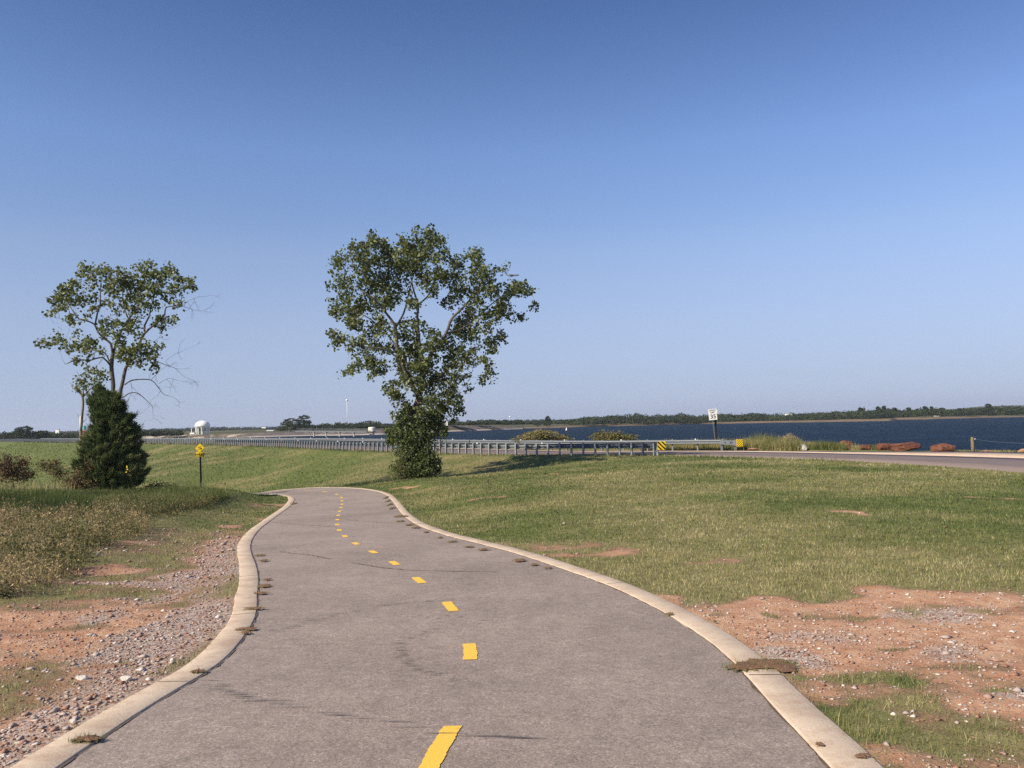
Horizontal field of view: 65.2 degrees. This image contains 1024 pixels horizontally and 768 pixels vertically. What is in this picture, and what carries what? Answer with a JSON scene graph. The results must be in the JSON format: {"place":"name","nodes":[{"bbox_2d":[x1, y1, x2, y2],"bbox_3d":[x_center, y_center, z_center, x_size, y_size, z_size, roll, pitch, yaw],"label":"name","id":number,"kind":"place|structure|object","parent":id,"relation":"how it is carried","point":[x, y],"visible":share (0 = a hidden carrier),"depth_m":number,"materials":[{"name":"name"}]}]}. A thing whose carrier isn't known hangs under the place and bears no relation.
{"place":"outdoors","nodes":[
{"label":"outdoors","id":0,"kind":"place"},
{"bbox_2d":[16,426,522,440],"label":"dam","id":1,"kind":"structure","parent":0,"point":[379,432],"depth_m":328.07,"materials":[{"name":"concrete"}]},
{"bbox_2d":[195,421,209,434],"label":"white domed tank","id":2,"kind":"object","parent":1,"relation":"on","point":[202,424],"visible":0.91,"depth_m":328.04,"materials":[{"name":"metal"}]},
{"bbox_2d":[64,424,522,434],"bbox_3d":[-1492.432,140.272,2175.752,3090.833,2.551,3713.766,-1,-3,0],"label":"fields","id":3,"kind":"structure","parent":0,"point":[231,432],"depth_m":483.04,"materials":[{"name":"green plant"}]},
{"bbox_2d":[0,426,281,434],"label":"distant woods","id":4,"kind":"object","parent":3,"relation":"on","point":[224,428],"visible":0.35,"depth_m":900.79,"materials":[{"name":"green plant"}]},
{"bbox_2d":[277,418,301,431],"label":"broadleaf tree","id":5,"kind":"object","parent":3,"relation":"on","point":[289,423],"visible":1,"depth_m":368.30,"materials":[{"name":"green plant"}]},
{"bbox_2d":[297,415,311,427],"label":"broadleaf tree","id":6,"kind":"object","parent":3,"relation":"on","point":[302,420],"visible":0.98,"depth_m":370.72,"materials":[{"name":"green plant"}]},
{"bbox_2d":[355,420,383,426],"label":"broadleaf tree","id":7,"kind":"object","parent":3,"relation":"on","point":[370,424],"visible":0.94,"depth_m":373.73,"materials":[{"name":"green plant"}]},
{"bbox_2d":[276,419,524,430],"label":"woods","id":8,"kind":"object","parent":3,"relation":"on","point":[350,425],"visible":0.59,"depth_m":377.47,"materials":[{"name":"green plant"}]},
{"bbox_2d":[382,408,956,423],"bbox_3d":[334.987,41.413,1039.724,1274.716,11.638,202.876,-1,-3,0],"label":"distant woods","id":9,"kind":"object","parent":3,"relation":"on","point":[776,414],"visible":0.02,"depth_m":1040.70,"materials":[{"name":"green plant"}]},
{"bbox_2d":[61,488,826,767],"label":"path","id":10,"kind":"structure","parent":0,"point":[567,669],"depth_m":5.32,"materials":[{"name":"grey asphalt"}]},
{"bbox_2d":[58,498,294,767],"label":"joint dirt","id":11,"kind":"structure","parent":10,"relation":"on","point":[71,759],"depth_m":5.30,"materials":[{"name":"brown soil"}]},
{"bbox_2d":[210,599,536,737],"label":"tyre marks","id":12,"kind":"object","parent":10,"relation":"on","point":[360,715],"visible":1,"depth_m":5.13},
{"bbox_2d":[277,519,498,571],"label":"cracks","id":13,"kind":"object","parent":10,"relation":"on","point":[371,565],"visible":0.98,"depth_m":12.26,"materials":[{"name":"black asphalt"}]},
{"bbox_2d":[68,496,872,758],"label":"kerb creeping grass","id":14,"kind":"structure","parent":10,"relation":"on","point":[194,672],"depth_m":5.43,"materials":[{"name":"plant"}]},
{"bbox_2d":[371,490,829,767],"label":"joint dirt","id":15,"kind":"structure","parent":10,"relation":"on","point":[753,686],"depth_m":4.94,"materials":[{"name":"soil"}]},
{"bbox_2d":[0,440,1023,767],"bbox_3d":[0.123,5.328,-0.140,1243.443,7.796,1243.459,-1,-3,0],"label":"ground","id":16,"kind":"structure","parent":0,"point":[924,600],"depth_m":8.69,"materials":[{"name":"green plant"}]},
{"bbox_2d":[0,588,24,598],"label":"grey weed","id":17,"kind":"object","parent":16,"relation":"on","point":[2,595],"visible":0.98,"depth_m":8.77,"materials":[{"name":"green plant"}]},
{"bbox_2d":[0,453,37,488],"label":"russet shrub","id":18,"kind":"object","parent":16,"relation":"on","point":[9,471],"visible":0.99,"depth_m":31.35,"materials":[{"name":"brown plant"}]},
{"bbox_2d":[9,426,34,438],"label":"broadleaf tree","id":19,"kind":"object","parent":16,"relation":"on","point":[22,432],"visible":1,"depth_m":283.36,"materials":[{"name":"green plant"}]},
{"bbox_2d":[0,477,75,491],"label":"dry grass","id":20,"kind":"structure","parent":16,"relation":"on","point":[35,484],"depth_m":30.14,"materials":[{"name":"beige plant"}]},
{"bbox_2d":[33,430,50,440],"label":"broadleaf tree","id":21,"kind":"object","parent":16,"relation":"on","point":[40,433],"visible":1,"depth_m":283.67,"materials":[{"name":"green plant"}]},
{"bbox_2d":[32,458,75,488],"bbox_3d":[-17.552,3.454,30.937,1.916,1.268,1.029,-1,-3,0],"label":"grey green shrub","id":22,"kind":"object","parent":16,"relation":"on","point":[50,466],"visible":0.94,"depth_m":30.90,"materials":[{"name":"green plant"}]},
{"bbox_2d":[0,489,152,597],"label":"dry weeds","id":23,"kind":"object","parent":16,"relation":"on","point":[37,546],"visible":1,"depth_m":13.89,"materials":[{"name":"plant"}]},
{"bbox_2d":[75,675,88,679],"bbox_3d":[-2.937,2.005,5.462,0.077,0.029,0.055,-2,-3,22],"label":"stone","id":24,"kind":"object","parent":16,"relation":"on","point":[82,677],"visible":1,"depth_m":5.45,"materials":[{"name":"grey stone"}]},
{"bbox_2d":[64,455,108,489],"bbox_3d":[-16.163,3.320,30.308,1.731,1.448,1.045,-1,-3,0],"label":"brown shrub","id":25,"kind":"object","parent":16,"relation":"on","point":[75,478],"visible":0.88,"depth_m":30.15,"materials":[{"name":"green plant"}]},
{"bbox_2d":[69,360,110,447],"bbox_3d":[-17.207,1.549,32.808,1.594,5.022,1.810,0,-3,-33],"label":"slender tree","id":26,"kind":"object","parent":16,"relation":"on","point":[99,373],"visible":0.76,"depth_m":32.89,"materials":[{"name":"green plant"}]},
{"bbox_2d":[0,428,183,438],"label":"woods","id":27,"kind":"object","parent":16,"relation":"on","point":[6,435],"visible":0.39,"depth_m":299.52,"materials":[{"name":"green plant"}]},
{"bbox_2d":[68,382,153,489],"bbox_3d":[-15.580,2.007,31.095,3.073,4.311,2.780,-1,-3,0],"label":"cedar tree","id":28,"kind":"object","parent":16,"relation":"on","point":[113,442],"visible":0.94,"depth_m":30.62,"materials":[{"name":"green plant"}]},
{"bbox_2d":[0,482,227,517],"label":"tall grass","id":29,"kind":"structure","parent":16,"relation":"on","point":[56,498],"depth_m":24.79,"materials":[{"name":"green plant"}]},
{"bbox_2d":[33,253,219,420],"bbox_3d":[-18.695,-0.138,38.266,9.151,12.377,4.744,-1,-3,0],"label":"cottonwood tree","id":30,"kind":"object","parent":16,"relation":"on","point":[125,282],"visible":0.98,"depth_m":38.04,"materials":[{"name":"green plant"}]},
{"bbox_2d":[120,675,132,680],"bbox_3d":[-2.608,1.993,5.413,0.082,0.036,0.048,-1,-3,0],"label":"stone","id":31,"kind":"object","parent":16,"relation":"on","point":[126,678],"visible":0.96,"depth_m":5.40,"materials":[{"name":"grey stone"}]},
{"bbox_2d":[11,494,294,767],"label":"kerb","id":32,"kind":"structure","parent":16,"relation":"on","point":[62,750],"depth_m":5.41,"materials":[{"name":"concrete"}]},
{"bbox_2d":[142,479,180,488],"bbox_3d":[-13.672,3.934,31.349,1.669,0.462,0.728,-1,-3,0],"label":"dark weed clump","id":33,"kind":"object","parent":16,"relation":"on","point":[158,484],"visible":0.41,"depth_m":31.25,"materials":[{"name":"green plant"}]},
{"bbox_2d":[195,443,204,485],"bbox_3d":[-13.060,3.592,33.488,0.412,2.226,0.086,-1,-3,0],"label":"hill warning sign","id":34,"kind":"object","parent":16,"relation":"on","point":[199,448],"visible":0.98,"depth_m":33.51,"materials":[{"name":"yellow metal"}]},
{"bbox_2d":[213,482,231,495],"bbox_3d":[-10.593,3.863,29.374,0.812,0.520,0.530,-2,-3,22],"label":"leafy weed","id":35,"kind":"object","parent":16,"relation":"on","point":[224,484],"visible":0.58,"depth_m":29.35,"materials":[{"name":"green plant"}]},
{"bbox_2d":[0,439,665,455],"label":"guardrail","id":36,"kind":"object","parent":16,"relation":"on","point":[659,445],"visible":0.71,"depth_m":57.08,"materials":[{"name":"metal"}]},
{"bbox_2d":[389,451,411,480],"bbox_3d":[-5.820,4.282,41.539,1.273,1.610,1.072,-1,-3,0],"label":"cedar shrub","id":37,"kind":"object","parent":16,"relation":"on","point":[400,475],"visible":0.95,"depth_m":41.50,"materials":[{"name":"green plant"}]},
{"bbox_2d":[383,405,450,479],"bbox_3d":[-5.028,3.074,42.238,2.828,3.954,2.784,1,-3,-38],"label":"leafy bush","id":38,"kind":"object","parent":16,"relation":"on","point":[424,466],"visible":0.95,"depth_m":41.89,"materials":[{"name":"green plant"}]},
{"bbox_2d":[324,223,539,460],"bbox_3d":[-4.372,-1.850,42.802,11.816,14.030,6.367,-1,-3,0],"label":"cottonwood tree","id":39,"kind":"object","parent":16,"relation":"on","point":[421,364],"visible":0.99,"depth_m":42.21,"materials":[{"name":"green plant"}]},
{"bbox_2d":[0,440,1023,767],"bbox_3d":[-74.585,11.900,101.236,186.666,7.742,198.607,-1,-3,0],"label":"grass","id":40,"kind":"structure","parent":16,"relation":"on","point":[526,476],"depth_m":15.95,"materials":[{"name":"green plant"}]},
{"bbox_2d":[511,429,574,442],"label":"olive bush","id":41,"kind":"object","parent":16,"relation":"on","point":[540,434],"visible":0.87,"depth_m":69.75,"materials":[{"name":"green plant"}]},
{"bbox_2d":[267,487,883,767],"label":"kerb","id":42,"kind":"structure","parent":16,"relation":"on","point":[803,716],"depth_m":5.09,"materials":[{"name":"concrete"}]},
{"bbox_2d":[156,538,769,681],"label":"kerb joints","id":43,"kind":"object","parent":42,"relation":"on","point":[607,583],"visible":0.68,"depth_m":5.19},
{"bbox_2d":[586,429,641,448],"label":"olive bush","id":44,"kind":"object","parent":16,"relation":"on","point":[608,436],"visible":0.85,"depth_m":65.34,"materials":[{"name":"green plant"}]},
{"bbox_2d":[363,429,1023,452],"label":"reeds","id":45,"kind":"object","parent":16,"relation":"on","point":[765,443],"visible":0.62,"depth_m":55.41,"materials":[{"name":"green plant"}]},
{"bbox_2d":[708,409,716,437],"bbox_3d":[15.576,3.765,61.901,0.696,3.702,0.075,-1,-3,0],"label":"speed limit sign","id":46,"kind":"object","parent":16,"relation":"on","point":[712,413],"visible":1,"depth_m":61.93,"materials":[{"name":"metal"}]},
{"bbox_2d":[715,410,717,439],"bbox_3d":[15.709,3.825,62.208,0.620,3.602,0.086,-1,-3,0],"label":"sign post","id":47,"kind":"object","parent":16,"relation":"on","point":[716,427],"visible":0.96,"depth_m":62.21,"materials":[{"name":"black paint"}]},
{"bbox_2d":[782,432,798,440],"bbox_3d":[19.803,4.063,57.205,1.909,1.210,1.932,-1,-3,0],"label":"feathery brown bush","id":48,"kind":"object","parent":16,"relation":"on","point":[790,436],"visible":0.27,"depth_m":57.23,"materials":[{"name":"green plant"}]},
{"bbox_2d":[798,444,806,450],"bbox_3d":[19.464,4.269,53.632,0.604,0.459,0.356,-1,-3,0],"label":"boulder","id":49,"kind":"object","parent":16,"relation":"on","point":[804,447],"visible":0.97,"depth_m":53.47,"materials":[{"name":"white stone"}]},
{"bbox_2d":[839,441,852,449],"bbox_3d":[22.441,4.135,53.735,0.850,0.672,0.518,-1,-3,0],"label":"boulder","id":50,"kind":"object","parent":16,"relation":"on","point":[850,443],"visible":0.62,"depth_m":53.55,"materials":[{"name":"brown stone"}]},
{"bbox_2d":[860,445,871,449],"bbox_3d":[23.200,4.169,52.438,0.872,0.380,0.527,-1,-3,0],"label":"boulder","id":51,"kind":"object","parent":16,"relation":"on","point":[865,447],"visible":0.89,"depth_m":52.23,"materials":[{"name":"red stone"}]},
{"bbox_2d":[876,443,890,449],"bbox_3d":[23.826,4.035,51.140,0.946,0.505,0.575,-1,-3,0],"label":"boulder","id":52,"kind":"object","parent":16,"relation":"on","point":[883,446],"visible":0.78,"depth_m":50.93,"materials":[{"name":"brown stone"}]},
{"bbox_2d":[890,442,921,450],"bbox_3d":[24.424,3.880,49.442,1.848,0.618,1.112,-1,-3,0],"label":"boulder","id":53,"kind":"object","parent":16,"relation":"on","point":[907,446],"visible":0.94,"depth_m":49.08,"materials":[{"name":"brown stone"}]},
{"bbox_2d":[930,443,955,451],"bbox_3d":[25.519,3.777,47.447,1.487,0.562,0.890,-1,-3,0],"label":"boulder","id":54,"kind":"object","parent":16,"relation":"on","point":[941,447],"visible":0.94,"depth_m":47.14,"materials":[{"name":"red stone"}]},
{"bbox_2d":[970,437,1023,451],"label":"wooden fence post","id":55,"kind":"object","parent":16,"relation":"on","point":[972,445],"visible":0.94,"depth_m":45.79,"materials":[{"name":"brown wood"}]},
{"bbox_2d":[0,481,1023,767],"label":"gravel","id":56,"kind":"structure","parent":0,"point":[226,609],"depth_m":6.18,"materials":[{"name":"grey gravel"}]},
{"bbox_2d":[0,441,1023,472],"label":"road","id":57,"kind":"structure","parent":0,"point":[1003,464],"depth_m":42.75,"materials":[{"name":"grey asphalt"}]},
{"bbox_2d":[0,0,1023,432],"label":"sky","id":58,"kind":"structure","parent":0,"point":[737,207],"materials":[{"name":"blue"}]},
{"bbox_2d":[68,441,1023,457],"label":"road shoulder","id":59,"kind":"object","parent":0,"point":[990,454],"visible":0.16,"depth_m":46.22},
{"bbox_2d":[41,438,742,450],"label":"guardrail","id":60,"kind":"object","parent":59,"relation":"on","point":[735,443],"visible":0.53,"depth_m":68.31,"materials":[{"name":"metal"}]},
{"bbox_2d":[245,417,1023,450],"bbox_3d":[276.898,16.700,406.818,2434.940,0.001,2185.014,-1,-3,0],"label":"water","id":61,"kind":"structure","parent":0,"point":[997,432],"depth_m":189.33,"materials":[{"name":"blue liquid"}]},
{"bbox_2d":[295,428,370,436],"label":"service bridge","id":62,"kind":"structure","parent":61,"relation":"in","point":[339,432],"depth_m":286.97,"materials":[{"name":"concrete"}]},
{"bbox_2d":[368,427,375,435],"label":"intake tower","id":63,"kind":"structure","parent":61,"relation":"in","point":[372,430],"depth_m":268.10,"materials":[{"name":"concrete"}]},
{"bbox_2d":[523,416,1023,428],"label":"shore","id":64,"kind":"structure","parent":0,"point":[891,419],"depth_m":455.40,"materials":[{"name":"beige sand"}]},
{"bbox_2d":[563,412,772,424],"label":"woods","id":65,"kind":"object","parent":64,"relation":"on","point":[635,418],"visible":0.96,"depth_m":490.80,"materials":[{"name":"green plant"}]},
{"bbox_2d":[523,414,1023,426],"bbox_3d":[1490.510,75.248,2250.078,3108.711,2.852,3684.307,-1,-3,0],"label":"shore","id":66,"kind":"structure","parent":0,"point":[530,425],"depth_m":544.43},
{"bbox_2d":[501,419,572,424],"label":"woods","id":67,"kind":"object","parent":66,"relation":"on","point":[541,421],"visible":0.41,"depth_m":557.47,"materials":[{"name":"green plant"}]},
{"bbox_2d":[545,416,550,425],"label":"broadleaf tree","id":68,"kind":"object","parent":66,"relation":"on","point":[547,419],"visible":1,"depth_m":478.64,"materials":[{"name":"green plant"}]},
{"bbox_2d":[765,405,1023,420],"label":"woods","id":69,"kind":"object","parent":66,"relation":"on","point":[917,412],"visible":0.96,"depth_m":477.27,"materials":[{"name":"green plant"}]},
{"bbox_2d":[984,403,992,415],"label":"broadleaf tree","id":70,"kind":"object","parent":66,"relation":"on","point":[989,406],"visible":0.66,"depth_m":490.94,"materials":[{"name":"green plant"}]},
{"bbox_2d":[952,405,1023,410],"bbox_3d":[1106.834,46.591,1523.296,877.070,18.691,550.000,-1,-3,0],"label":"distant hill","id":71,"kind":"structure","parent":0,"point":[996,406],"depth_m":1471.18,"materials":[{"name":"green plant"}]}
]}

